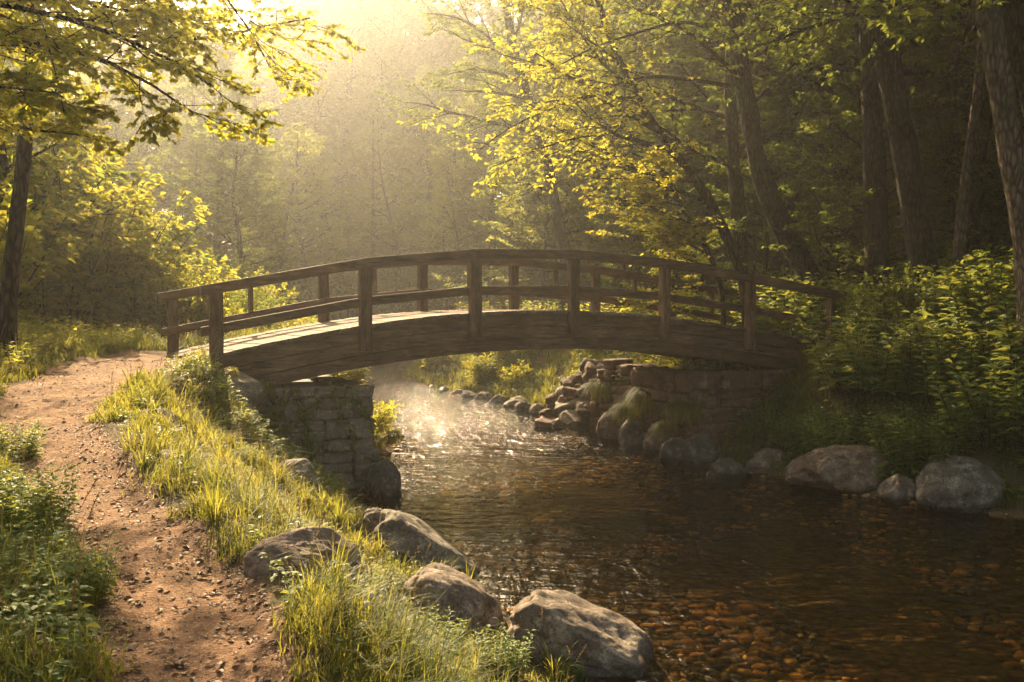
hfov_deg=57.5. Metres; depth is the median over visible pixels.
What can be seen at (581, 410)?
rubble block
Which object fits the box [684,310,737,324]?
bank bush
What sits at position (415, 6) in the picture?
tree
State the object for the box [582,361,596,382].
rubble block
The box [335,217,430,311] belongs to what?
shrub
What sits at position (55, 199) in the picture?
shrub
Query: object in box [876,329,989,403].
leafy plant
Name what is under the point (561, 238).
tree
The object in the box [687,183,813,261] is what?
tree
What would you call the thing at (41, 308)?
shrub
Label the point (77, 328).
undergrowth
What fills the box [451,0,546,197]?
tree
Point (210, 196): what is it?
tree
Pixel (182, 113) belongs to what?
tree
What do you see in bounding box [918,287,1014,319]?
leafy plant
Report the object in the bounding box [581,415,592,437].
boulder
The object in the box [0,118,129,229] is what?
shrub
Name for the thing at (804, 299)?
leafy plant
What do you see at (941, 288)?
leafy plant
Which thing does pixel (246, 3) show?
sky
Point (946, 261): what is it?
leafy plant
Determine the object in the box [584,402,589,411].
rubble block
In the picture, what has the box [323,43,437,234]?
tree
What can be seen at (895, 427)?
leafy plant
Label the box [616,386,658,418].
grass tuft
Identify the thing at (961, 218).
tree
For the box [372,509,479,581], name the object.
boulder
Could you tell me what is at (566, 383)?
rubble block
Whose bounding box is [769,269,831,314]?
shrub
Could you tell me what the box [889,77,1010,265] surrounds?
young tree
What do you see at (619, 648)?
boulder
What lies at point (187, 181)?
young tree
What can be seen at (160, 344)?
grass
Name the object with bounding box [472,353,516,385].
bank bush
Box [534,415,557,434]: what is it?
rubble block
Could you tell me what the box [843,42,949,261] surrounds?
tree
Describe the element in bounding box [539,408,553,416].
rubble block
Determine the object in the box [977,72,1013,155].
tree
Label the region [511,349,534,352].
bank bush
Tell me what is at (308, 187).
tree
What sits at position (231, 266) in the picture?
shrub
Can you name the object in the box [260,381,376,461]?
creeper
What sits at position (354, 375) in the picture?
bank bush
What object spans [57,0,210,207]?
tree
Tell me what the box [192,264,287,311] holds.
shrub
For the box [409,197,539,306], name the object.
shrub
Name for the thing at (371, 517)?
boulder
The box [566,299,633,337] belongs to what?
bank bush
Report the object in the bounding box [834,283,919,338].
leafy plant
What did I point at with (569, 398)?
rubble block
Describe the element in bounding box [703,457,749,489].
boulder
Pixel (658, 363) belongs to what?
bank bush
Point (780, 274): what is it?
shrub
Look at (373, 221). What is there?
tree
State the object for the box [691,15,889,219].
tree
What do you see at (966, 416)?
leafy plant
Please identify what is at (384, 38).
tree
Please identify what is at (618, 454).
water
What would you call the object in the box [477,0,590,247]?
tree
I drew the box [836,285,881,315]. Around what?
leafy plant
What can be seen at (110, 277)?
shrub
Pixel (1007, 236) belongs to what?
tree
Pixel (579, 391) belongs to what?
rubble block
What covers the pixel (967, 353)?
leafy plant
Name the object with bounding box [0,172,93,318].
shrub
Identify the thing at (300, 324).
tufted grass
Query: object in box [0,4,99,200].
tree
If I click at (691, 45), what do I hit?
tree
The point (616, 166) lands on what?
tree
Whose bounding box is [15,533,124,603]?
leafy plant
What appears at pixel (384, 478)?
boulder
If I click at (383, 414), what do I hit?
bank bush
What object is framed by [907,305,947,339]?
shrub
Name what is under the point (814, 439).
leafy plant
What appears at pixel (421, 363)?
bank bush
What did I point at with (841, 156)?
young tree
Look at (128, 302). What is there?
shrub
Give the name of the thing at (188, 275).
shrub
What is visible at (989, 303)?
shrub
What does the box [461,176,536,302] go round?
young tree
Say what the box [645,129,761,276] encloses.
tree
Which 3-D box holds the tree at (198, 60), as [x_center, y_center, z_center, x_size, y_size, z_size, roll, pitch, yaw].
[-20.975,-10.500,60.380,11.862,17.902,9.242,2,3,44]
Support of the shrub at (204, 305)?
on the ground at (1014, 478)
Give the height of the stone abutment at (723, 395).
2.204 m
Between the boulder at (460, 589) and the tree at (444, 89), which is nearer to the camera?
the boulder at (460, 589)
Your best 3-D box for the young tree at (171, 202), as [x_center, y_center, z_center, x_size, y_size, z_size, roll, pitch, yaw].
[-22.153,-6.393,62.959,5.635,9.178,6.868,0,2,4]
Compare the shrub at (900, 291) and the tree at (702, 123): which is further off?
the tree at (702, 123)
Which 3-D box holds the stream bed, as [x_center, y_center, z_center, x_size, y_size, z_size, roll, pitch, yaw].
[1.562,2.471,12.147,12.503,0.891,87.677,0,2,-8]
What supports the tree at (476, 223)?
on the ground at (1014, 478)
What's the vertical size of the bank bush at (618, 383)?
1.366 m
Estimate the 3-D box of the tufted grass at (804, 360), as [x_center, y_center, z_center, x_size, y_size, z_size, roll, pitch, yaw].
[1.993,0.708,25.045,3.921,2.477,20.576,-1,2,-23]
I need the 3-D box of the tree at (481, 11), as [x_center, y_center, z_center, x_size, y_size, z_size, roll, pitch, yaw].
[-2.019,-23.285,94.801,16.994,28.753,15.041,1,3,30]
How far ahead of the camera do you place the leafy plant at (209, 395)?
11.57 m
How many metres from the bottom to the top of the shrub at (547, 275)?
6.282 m
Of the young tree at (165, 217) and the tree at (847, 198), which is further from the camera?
the young tree at (165, 217)
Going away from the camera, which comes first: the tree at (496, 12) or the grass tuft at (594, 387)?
the grass tuft at (594, 387)
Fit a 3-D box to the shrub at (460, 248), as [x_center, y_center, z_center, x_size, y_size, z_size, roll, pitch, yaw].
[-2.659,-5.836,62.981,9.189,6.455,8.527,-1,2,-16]
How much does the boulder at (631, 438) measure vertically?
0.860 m
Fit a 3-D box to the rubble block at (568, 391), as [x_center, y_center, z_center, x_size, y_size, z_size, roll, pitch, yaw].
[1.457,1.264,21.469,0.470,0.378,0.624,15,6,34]
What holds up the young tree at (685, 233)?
on the ground at (1014, 478)
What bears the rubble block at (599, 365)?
on the rubble block at (590, 370)
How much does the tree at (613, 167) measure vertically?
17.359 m
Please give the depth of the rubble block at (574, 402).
20.97 m
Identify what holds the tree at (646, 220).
on the ground at (1014, 478)
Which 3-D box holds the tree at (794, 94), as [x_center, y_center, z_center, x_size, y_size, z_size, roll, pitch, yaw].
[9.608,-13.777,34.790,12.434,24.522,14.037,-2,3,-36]
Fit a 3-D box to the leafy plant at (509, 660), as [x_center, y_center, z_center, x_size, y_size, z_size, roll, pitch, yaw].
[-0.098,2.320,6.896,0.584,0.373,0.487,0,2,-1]
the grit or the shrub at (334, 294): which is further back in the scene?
the shrub at (334, 294)
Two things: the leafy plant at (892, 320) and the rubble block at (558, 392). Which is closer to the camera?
the leafy plant at (892, 320)
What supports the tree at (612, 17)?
on the ground at (1014, 478)
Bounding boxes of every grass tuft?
[219,366,239,377]
[259,379,278,396]
[375,427,403,448]
[576,378,612,406]
[604,397,648,428]
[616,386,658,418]
[648,419,680,440]
[658,395,710,427]
[1001,482,1017,499]
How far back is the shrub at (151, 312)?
19.31 m
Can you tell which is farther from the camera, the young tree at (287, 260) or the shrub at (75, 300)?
the young tree at (287, 260)
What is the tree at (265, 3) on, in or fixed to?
on the ground at (1014, 478)
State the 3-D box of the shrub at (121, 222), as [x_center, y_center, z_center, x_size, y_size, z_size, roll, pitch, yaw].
[-11.470,-2.173,22.846,5.538,3.899,4.514,0,2,-10]
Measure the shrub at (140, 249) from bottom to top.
2.457 m
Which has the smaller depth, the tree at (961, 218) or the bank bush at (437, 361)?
the tree at (961, 218)
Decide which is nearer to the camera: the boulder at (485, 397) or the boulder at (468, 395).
the boulder at (485, 397)
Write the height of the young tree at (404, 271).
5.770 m
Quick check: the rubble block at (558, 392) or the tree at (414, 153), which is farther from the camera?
the tree at (414, 153)
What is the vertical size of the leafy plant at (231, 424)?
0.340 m
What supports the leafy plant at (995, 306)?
on the ground at (1014, 478)
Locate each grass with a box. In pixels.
[0,307,137,364]
[0,312,149,381]
[0,317,165,407]
[0,423,147,681]
[0,434,100,681]
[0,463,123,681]
[25,316,399,446]
[82,342,577,681]
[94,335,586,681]
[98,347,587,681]
[249,320,391,437]
[402,321,1023,511]
[418,336,885,462]
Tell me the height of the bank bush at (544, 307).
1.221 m
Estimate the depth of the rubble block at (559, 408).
21.03 m
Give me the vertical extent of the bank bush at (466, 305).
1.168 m
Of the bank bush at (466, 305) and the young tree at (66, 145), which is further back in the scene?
the bank bush at (466, 305)
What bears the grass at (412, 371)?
on the ground at (1014, 478)
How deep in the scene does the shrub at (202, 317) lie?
19.74 m
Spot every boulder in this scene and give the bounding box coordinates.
[216,372,269,414]
[243,527,364,592]
[278,458,319,493]
[357,507,383,541]
[367,460,401,509]
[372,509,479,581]
[401,563,507,637]
[436,387,448,394]
[452,389,463,393]
[460,390,476,403]
[474,391,493,404]
[488,395,507,409]
[503,396,527,413]
[507,589,669,681]
[514,401,530,421]
[528,403,545,421]
[546,405,558,417]
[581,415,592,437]
[596,410,625,449]
[618,418,645,457]
[634,363,657,366]
[643,427,668,457]
[659,437,684,470]
[681,433,718,471]
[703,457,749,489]
[745,448,788,470]
[783,445,895,495]
[877,473,915,508]
[914,455,1005,518]
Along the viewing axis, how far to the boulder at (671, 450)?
16.93 m
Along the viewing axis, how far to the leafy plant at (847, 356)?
15.34 m
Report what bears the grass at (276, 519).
on the ground at (1014, 478)
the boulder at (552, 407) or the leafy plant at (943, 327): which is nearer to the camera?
the leafy plant at (943, 327)
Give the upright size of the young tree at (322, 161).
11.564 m
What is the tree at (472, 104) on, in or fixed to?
on the ground at (1014, 478)
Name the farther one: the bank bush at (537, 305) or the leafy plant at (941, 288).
the bank bush at (537, 305)
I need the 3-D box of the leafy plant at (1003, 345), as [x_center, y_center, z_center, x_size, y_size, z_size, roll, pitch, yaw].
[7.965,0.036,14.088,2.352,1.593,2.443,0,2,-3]
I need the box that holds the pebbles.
[356,435,1023,681]
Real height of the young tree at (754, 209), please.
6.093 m
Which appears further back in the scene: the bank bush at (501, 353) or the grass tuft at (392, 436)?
the bank bush at (501, 353)
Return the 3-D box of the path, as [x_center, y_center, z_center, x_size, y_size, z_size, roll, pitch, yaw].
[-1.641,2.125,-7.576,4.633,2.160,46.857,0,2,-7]
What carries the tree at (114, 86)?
on the ground at (1014, 478)
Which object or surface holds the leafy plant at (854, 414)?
on the ground at (1014, 478)
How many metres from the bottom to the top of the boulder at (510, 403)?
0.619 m
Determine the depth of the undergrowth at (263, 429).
12.09 m
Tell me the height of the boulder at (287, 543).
0.449 m
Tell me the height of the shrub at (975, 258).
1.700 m
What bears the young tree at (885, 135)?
on the ground at (1014, 478)
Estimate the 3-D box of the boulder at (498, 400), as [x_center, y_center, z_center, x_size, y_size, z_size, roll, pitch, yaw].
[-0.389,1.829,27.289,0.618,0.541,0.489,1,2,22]
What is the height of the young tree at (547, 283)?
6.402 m
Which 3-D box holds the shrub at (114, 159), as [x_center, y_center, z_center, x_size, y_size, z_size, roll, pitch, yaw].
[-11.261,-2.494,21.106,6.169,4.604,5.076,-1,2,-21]
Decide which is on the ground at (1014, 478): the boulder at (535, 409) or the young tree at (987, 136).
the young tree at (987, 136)
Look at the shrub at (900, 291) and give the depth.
16.75 m
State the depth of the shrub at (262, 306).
21.86 m
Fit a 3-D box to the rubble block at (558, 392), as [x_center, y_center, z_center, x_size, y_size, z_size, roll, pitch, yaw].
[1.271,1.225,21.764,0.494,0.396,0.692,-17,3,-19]
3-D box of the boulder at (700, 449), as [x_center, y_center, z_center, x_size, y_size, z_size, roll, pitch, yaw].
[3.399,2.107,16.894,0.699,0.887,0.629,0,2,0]
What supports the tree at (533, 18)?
on the ground at (1014, 478)
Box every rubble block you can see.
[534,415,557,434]
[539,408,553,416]
[545,393,557,404]
[552,418,565,429]
[554,397,580,413]
[555,385,569,397]
[557,395,568,402]
[558,409,585,431]
[562,379,574,386]
[562,387,577,397]
[566,396,575,400]
[567,374,587,383]
[571,400,585,409]
[575,401,590,408]
[575,404,589,417]
[576,386,593,400]
[579,358,602,370]
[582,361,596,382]
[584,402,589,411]
[597,363,603,368]
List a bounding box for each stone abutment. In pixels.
[254,374,378,494]
[588,358,798,447]
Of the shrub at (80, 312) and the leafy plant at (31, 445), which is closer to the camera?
the leafy plant at (31, 445)
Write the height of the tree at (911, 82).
17.059 m
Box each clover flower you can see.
[363,601,369,647]
[369,592,374,639]
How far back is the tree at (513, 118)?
86.84 m
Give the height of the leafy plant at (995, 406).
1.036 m
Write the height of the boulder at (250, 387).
0.725 m
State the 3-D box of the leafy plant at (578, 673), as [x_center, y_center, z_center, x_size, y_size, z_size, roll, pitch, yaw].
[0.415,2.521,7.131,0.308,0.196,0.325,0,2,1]
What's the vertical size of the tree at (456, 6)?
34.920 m
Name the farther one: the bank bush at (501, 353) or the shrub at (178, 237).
the bank bush at (501, 353)
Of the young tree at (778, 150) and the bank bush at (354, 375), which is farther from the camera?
the young tree at (778, 150)
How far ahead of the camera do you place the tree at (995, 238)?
32.05 m
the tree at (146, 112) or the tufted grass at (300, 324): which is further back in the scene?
the tree at (146, 112)
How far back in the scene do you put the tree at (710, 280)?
43.83 m
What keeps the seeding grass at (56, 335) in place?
on the ground at (1014, 478)
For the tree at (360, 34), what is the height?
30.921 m
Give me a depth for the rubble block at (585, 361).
21.71 m
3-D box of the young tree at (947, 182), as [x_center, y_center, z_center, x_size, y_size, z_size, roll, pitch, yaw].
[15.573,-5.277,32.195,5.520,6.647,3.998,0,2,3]
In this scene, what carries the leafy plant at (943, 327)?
on the ground at (1014, 478)
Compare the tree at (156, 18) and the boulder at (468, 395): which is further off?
the boulder at (468, 395)
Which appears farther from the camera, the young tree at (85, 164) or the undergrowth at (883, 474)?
the young tree at (85, 164)
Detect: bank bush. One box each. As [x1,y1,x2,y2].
[278,317,317,327]
[329,366,371,384]
[373,399,403,440]
[413,358,434,371]
[420,355,456,372]
[427,354,462,370]
[456,301,503,309]
[461,352,504,381]
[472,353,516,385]
[477,358,507,383]
[486,351,510,362]
[496,360,533,387]
[504,300,560,309]
[504,349,534,365]
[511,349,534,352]
[524,301,566,325]
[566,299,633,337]
[611,366,682,390]
[644,354,704,367]
[664,356,732,369]
[676,314,732,325]
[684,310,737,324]
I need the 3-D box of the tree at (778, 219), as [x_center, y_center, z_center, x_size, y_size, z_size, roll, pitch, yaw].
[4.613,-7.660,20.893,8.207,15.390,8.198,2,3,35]
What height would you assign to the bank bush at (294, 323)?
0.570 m
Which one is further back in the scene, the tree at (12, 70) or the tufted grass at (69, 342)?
the tree at (12, 70)
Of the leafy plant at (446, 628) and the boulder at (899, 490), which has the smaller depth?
the leafy plant at (446, 628)
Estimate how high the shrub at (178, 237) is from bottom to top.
3.222 m
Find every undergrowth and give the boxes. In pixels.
[0,309,159,371]
[0,457,100,681]
[115,394,528,681]
[152,348,347,496]
[424,300,1023,490]
[847,359,1023,497]
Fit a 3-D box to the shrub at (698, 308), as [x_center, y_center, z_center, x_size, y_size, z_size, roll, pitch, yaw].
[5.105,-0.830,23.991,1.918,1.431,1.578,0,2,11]
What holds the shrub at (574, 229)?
on the ground at (1014, 478)
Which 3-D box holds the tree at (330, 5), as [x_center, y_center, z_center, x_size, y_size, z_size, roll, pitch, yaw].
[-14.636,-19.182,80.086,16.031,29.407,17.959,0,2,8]
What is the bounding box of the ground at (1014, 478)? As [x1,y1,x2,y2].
[0,208,1023,681]
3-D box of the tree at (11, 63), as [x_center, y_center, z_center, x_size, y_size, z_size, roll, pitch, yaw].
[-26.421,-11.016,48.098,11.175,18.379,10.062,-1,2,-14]
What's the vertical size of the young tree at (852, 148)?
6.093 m
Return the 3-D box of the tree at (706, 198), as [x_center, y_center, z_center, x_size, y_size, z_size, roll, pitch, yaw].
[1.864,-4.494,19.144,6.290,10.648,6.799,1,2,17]
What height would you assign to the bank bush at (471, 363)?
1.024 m
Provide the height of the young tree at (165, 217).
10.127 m
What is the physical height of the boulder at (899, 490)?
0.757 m
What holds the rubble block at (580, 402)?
on the rubble block at (581, 410)
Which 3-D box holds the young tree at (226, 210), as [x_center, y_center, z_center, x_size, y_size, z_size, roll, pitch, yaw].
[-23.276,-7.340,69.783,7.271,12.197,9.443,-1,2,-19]
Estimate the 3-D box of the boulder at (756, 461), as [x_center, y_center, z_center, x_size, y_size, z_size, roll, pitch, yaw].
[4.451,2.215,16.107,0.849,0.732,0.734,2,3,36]
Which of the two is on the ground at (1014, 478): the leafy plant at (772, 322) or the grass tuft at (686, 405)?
the leafy plant at (772, 322)
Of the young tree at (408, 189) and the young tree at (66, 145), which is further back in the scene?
the young tree at (408, 189)
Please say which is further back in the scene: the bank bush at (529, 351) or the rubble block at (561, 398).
the bank bush at (529, 351)
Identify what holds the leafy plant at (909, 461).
on the ground at (1014, 478)
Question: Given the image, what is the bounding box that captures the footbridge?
[157,249,846,385]
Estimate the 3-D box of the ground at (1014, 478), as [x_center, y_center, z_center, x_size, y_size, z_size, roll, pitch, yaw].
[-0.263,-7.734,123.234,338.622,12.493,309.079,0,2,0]
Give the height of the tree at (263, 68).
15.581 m
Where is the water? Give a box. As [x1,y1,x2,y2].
[355,363,1023,680]
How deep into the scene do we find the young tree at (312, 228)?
47.29 m
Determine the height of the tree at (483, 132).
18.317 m
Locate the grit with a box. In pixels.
[7,360,297,681]
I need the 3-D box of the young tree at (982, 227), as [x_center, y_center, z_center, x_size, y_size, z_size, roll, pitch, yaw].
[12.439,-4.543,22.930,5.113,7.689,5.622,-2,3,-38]
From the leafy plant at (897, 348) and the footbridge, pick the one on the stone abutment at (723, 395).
the footbridge
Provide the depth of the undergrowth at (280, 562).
4.59 m
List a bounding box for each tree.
[0,0,351,156]
[0,0,366,359]
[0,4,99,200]
[0,22,205,277]
[1,0,84,50]
[2,8,79,163]
[2,59,49,160]
[4,26,163,266]
[42,23,104,159]
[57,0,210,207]
[66,24,215,254]
[72,6,169,208]
[72,79,162,251]
[73,89,183,251]
[97,166,165,253]
[99,0,269,186]
[127,41,263,257]
[133,159,180,237]
[140,26,298,274]
[147,0,227,209]
[150,6,269,252]
[160,180,212,248]
[167,138,293,288]
[173,200,235,277]
[180,117,298,295]
[187,6,352,222]
[192,166,250,260]
[210,0,362,192]
[212,51,311,288]
[220,145,317,300]
[221,122,349,305]
[235,33,285,217]
[235,54,377,266]
[238,0,439,242]
[245,128,365,298]
[250,0,387,228]
[253,159,357,304]
[261,0,482,172]
[293,155,370,317]
[297,0,499,230]
[298,0,474,234]
[323,30,470,250]
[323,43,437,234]
[325,26,425,229]
[325,129,466,314]
[329,113,416,316]
[350,186,405,307]
[356,181,398,237]
[366,64,486,305]
[373,0,649,309]
[388,229,441,311]
[394,185,470,309]
[395,12,497,216]
[396,0,757,369]
[400,144,492,309]
[405,29,473,205]
[405,92,505,306]
[406,0,479,82]
[419,14,589,309]
[432,81,632,309]
[441,47,513,212]
[445,0,518,197]
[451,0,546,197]
[453,1,613,288]
[458,35,531,242]
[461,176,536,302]
[472,30,620,309]
[472,42,527,208]
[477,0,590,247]
[477,176,534,285]
[487,0,818,301]
[488,3,784,287]
[494,0,783,292]
[496,23,582,298]
[524,145,618,302]
[534,2,770,298]
[537,191,595,299]
[539,61,711,290]
[540,8,705,288]
[545,0,937,282]
[547,0,890,299]
[548,170,649,302]
[556,12,710,283]
[562,1,786,232]
[566,90,726,286]
[575,0,860,326]
[575,150,736,370]
[585,0,974,291]
[586,195,685,311]
[588,196,650,297]
[590,42,781,264]
[618,0,976,300]
[620,168,727,314]
[622,0,849,335]
[632,163,708,281]
[639,0,975,289]
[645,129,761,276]
[673,0,1023,432]
[679,76,852,307]
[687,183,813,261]
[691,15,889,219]
[691,139,812,287]
[713,0,1023,120]
[718,0,1023,255]
[726,132,812,272]
[742,131,838,237]
[754,101,942,289]
[761,8,972,293]
[779,40,934,271]
[783,97,903,283]
[797,5,991,274]
[803,30,984,268]
[812,1,1023,274]
[837,1,1023,275]
[838,4,1023,254]
[839,53,1008,252]
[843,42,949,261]
[882,10,1005,259]
[889,75,1023,264]
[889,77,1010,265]
[891,103,1008,265]
[941,57,988,243]
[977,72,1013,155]
[990,201,1006,207]
[1010,60,1018,99]
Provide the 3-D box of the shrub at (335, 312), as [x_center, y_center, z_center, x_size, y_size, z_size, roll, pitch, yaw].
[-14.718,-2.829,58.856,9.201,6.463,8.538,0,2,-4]
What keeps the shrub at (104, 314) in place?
on the ground at (1014, 478)
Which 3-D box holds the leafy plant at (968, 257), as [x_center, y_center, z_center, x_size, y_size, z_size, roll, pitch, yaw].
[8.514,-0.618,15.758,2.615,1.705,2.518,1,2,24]
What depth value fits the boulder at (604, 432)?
19.38 m
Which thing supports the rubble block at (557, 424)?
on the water
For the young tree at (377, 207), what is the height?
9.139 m
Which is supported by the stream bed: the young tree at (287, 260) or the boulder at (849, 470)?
the boulder at (849, 470)
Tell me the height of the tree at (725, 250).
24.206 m
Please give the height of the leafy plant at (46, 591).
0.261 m
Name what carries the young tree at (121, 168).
on the ground at (1014, 478)
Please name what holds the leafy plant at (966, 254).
on the ground at (1014, 478)
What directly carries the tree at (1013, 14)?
on the ground at (1014, 478)
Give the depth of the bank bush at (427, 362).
33.59 m
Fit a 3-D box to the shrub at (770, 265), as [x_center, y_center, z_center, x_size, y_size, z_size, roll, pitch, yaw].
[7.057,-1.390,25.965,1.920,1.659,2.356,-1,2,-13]
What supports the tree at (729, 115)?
on the ground at (1014, 478)
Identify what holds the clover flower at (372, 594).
on the ground at (1014, 478)
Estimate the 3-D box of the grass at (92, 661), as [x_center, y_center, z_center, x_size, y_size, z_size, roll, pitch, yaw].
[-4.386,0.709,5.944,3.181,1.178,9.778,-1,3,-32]
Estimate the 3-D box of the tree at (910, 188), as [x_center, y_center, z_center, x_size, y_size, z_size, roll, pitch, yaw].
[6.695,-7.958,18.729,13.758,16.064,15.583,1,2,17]
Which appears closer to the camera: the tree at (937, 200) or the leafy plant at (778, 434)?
the leafy plant at (778, 434)
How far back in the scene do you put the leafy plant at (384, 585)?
7.36 m
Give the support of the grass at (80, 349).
on the ground at (1014, 478)
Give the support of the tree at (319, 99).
on the ground at (1014, 478)
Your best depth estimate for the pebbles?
11.86 m
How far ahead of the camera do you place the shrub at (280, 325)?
23.77 m
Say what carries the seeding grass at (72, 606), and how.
on the ground at (1014, 478)
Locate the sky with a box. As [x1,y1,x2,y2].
[41,0,847,257]
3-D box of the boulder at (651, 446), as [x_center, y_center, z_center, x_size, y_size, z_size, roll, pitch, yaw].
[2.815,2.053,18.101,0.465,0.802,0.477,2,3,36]
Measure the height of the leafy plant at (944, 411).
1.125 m
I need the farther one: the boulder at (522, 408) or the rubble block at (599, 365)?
the boulder at (522, 408)
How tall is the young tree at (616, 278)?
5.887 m
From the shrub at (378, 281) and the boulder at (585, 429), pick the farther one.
the shrub at (378, 281)
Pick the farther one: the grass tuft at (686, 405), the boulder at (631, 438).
the boulder at (631, 438)
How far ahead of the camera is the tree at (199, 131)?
42.99 m
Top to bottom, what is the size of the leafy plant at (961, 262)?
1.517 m
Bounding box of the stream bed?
[347,362,1023,681]
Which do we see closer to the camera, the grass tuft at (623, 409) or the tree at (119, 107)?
the grass tuft at (623, 409)
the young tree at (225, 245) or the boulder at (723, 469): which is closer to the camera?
the boulder at (723, 469)
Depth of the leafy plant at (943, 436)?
13.79 m
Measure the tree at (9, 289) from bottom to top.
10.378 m
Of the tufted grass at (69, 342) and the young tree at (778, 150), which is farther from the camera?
the young tree at (778, 150)
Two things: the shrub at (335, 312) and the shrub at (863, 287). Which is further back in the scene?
the shrub at (335, 312)
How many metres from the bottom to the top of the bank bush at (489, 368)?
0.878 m
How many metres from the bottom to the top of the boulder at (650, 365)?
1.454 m
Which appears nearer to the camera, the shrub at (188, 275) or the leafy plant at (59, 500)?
the leafy plant at (59, 500)
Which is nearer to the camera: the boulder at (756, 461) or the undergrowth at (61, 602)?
the undergrowth at (61, 602)
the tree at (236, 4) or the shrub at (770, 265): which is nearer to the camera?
the shrub at (770, 265)
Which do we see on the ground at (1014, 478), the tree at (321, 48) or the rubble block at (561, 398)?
the tree at (321, 48)
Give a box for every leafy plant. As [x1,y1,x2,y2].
[0,418,49,462]
[0,463,81,537]
[0,580,91,651]
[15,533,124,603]
[185,383,215,403]
[202,410,244,432]
[225,442,266,468]
[364,563,408,604]
[410,604,467,656]
[462,627,535,681]
[546,656,584,681]
[729,275,845,338]
[756,407,821,448]
[780,416,823,450]
[787,437,831,461]
[788,269,865,333]
[795,310,947,404]
[796,410,877,453]
[803,398,871,440]
[805,298,847,333]
[816,340,902,396]
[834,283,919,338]
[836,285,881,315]
[847,298,937,354]
[854,315,964,383]
[862,407,962,469]
[864,401,955,449]
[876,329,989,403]
[879,414,982,473]
[883,417,956,465]
[890,253,1000,296]
[892,257,1012,287]
[894,321,995,390]
[901,304,1016,371]
[904,248,1011,272]
[914,273,1013,325]
[914,332,1008,396]
[916,264,1015,338]
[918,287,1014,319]
[927,365,1023,447]
[931,385,1021,446]
[936,253,1014,320]
[937,291,1015,360]
[943,351,1023,451]
[946,291,1023,390]
[948,360,1023,426]
[949,259,1013,292]
[949,334,997,367]
[994,392,1023,447]
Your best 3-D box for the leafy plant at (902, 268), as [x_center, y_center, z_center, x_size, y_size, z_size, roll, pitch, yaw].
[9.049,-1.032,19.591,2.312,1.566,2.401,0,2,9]
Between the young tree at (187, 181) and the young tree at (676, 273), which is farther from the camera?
the young tree at (187, 181)
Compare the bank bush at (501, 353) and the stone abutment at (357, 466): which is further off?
the bank bush at (501, 353)
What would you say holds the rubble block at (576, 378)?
on the rubble block
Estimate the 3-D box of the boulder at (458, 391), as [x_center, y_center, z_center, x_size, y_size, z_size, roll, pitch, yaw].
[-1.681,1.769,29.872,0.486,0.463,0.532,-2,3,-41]
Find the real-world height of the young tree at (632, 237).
10.519 m
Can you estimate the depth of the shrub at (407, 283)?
61.63 m
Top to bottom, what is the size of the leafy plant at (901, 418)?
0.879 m
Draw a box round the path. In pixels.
[0,352,314,681]
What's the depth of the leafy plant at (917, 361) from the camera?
14.66 m
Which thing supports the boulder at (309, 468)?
on the ground at (1014, 478)
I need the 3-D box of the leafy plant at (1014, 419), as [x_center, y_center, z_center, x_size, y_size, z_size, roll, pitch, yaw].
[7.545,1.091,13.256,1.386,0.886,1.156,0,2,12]
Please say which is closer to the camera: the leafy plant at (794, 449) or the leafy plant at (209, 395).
the leafy plant at (209, 395)
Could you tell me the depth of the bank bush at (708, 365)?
19.70 m
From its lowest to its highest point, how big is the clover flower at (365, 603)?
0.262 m
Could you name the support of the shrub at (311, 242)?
on the ground at (1014, 478)
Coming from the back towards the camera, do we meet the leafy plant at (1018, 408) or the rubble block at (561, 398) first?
the rubble block at (561, 398)
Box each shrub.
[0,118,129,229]
[0,134,140,322]
[0,141,158,243]
[0,152,212,328]
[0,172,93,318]
[0,183,90,318]
[5,193,207,327]
[12,165,166,242]
[18,202,134,330]
[22,267,138,330]
[55,290,132,331]
[70,226,199,330]
[94,263,184,333]
[110,263,232,331]
[115,247,237,338]
[126,279,205,335]
[133,241,214,323]
[174,247,253,293]
[186,302,208,335]
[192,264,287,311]
[223,286,287,330]
[223,305,243,333]
[226,250,352,320]
[241,284,298,305]
[264,298,304,329]
[275,215,345,291]
[286,213,414,319]
[293,315,316,322]
[329,231,416,314]
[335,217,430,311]
[386,266,448,305]
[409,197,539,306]
[412,207,507,299]
[505,196,584,285]
[573,210,652,277]
[682,281,739,326]
[748,261,798,294]
[756,263,832,316]
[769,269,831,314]
[849,265,949,334]
[852,260,970,332]
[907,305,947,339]
[934,243,1014,288]
[936,240,1012,273]
[949,246,1015,338]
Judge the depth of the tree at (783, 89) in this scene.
31.04 m
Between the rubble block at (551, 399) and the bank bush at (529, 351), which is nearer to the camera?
the rubble block at (551, 399)
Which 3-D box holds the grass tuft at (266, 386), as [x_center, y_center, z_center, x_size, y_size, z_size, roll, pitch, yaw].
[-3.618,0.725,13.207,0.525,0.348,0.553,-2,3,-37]
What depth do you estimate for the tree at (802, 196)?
49.61 m
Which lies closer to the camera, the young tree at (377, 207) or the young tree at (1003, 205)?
the young tree at (1003, 205)
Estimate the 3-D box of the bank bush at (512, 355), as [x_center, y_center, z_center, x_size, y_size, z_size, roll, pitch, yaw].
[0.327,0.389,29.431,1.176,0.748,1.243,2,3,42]
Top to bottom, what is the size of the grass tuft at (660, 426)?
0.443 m

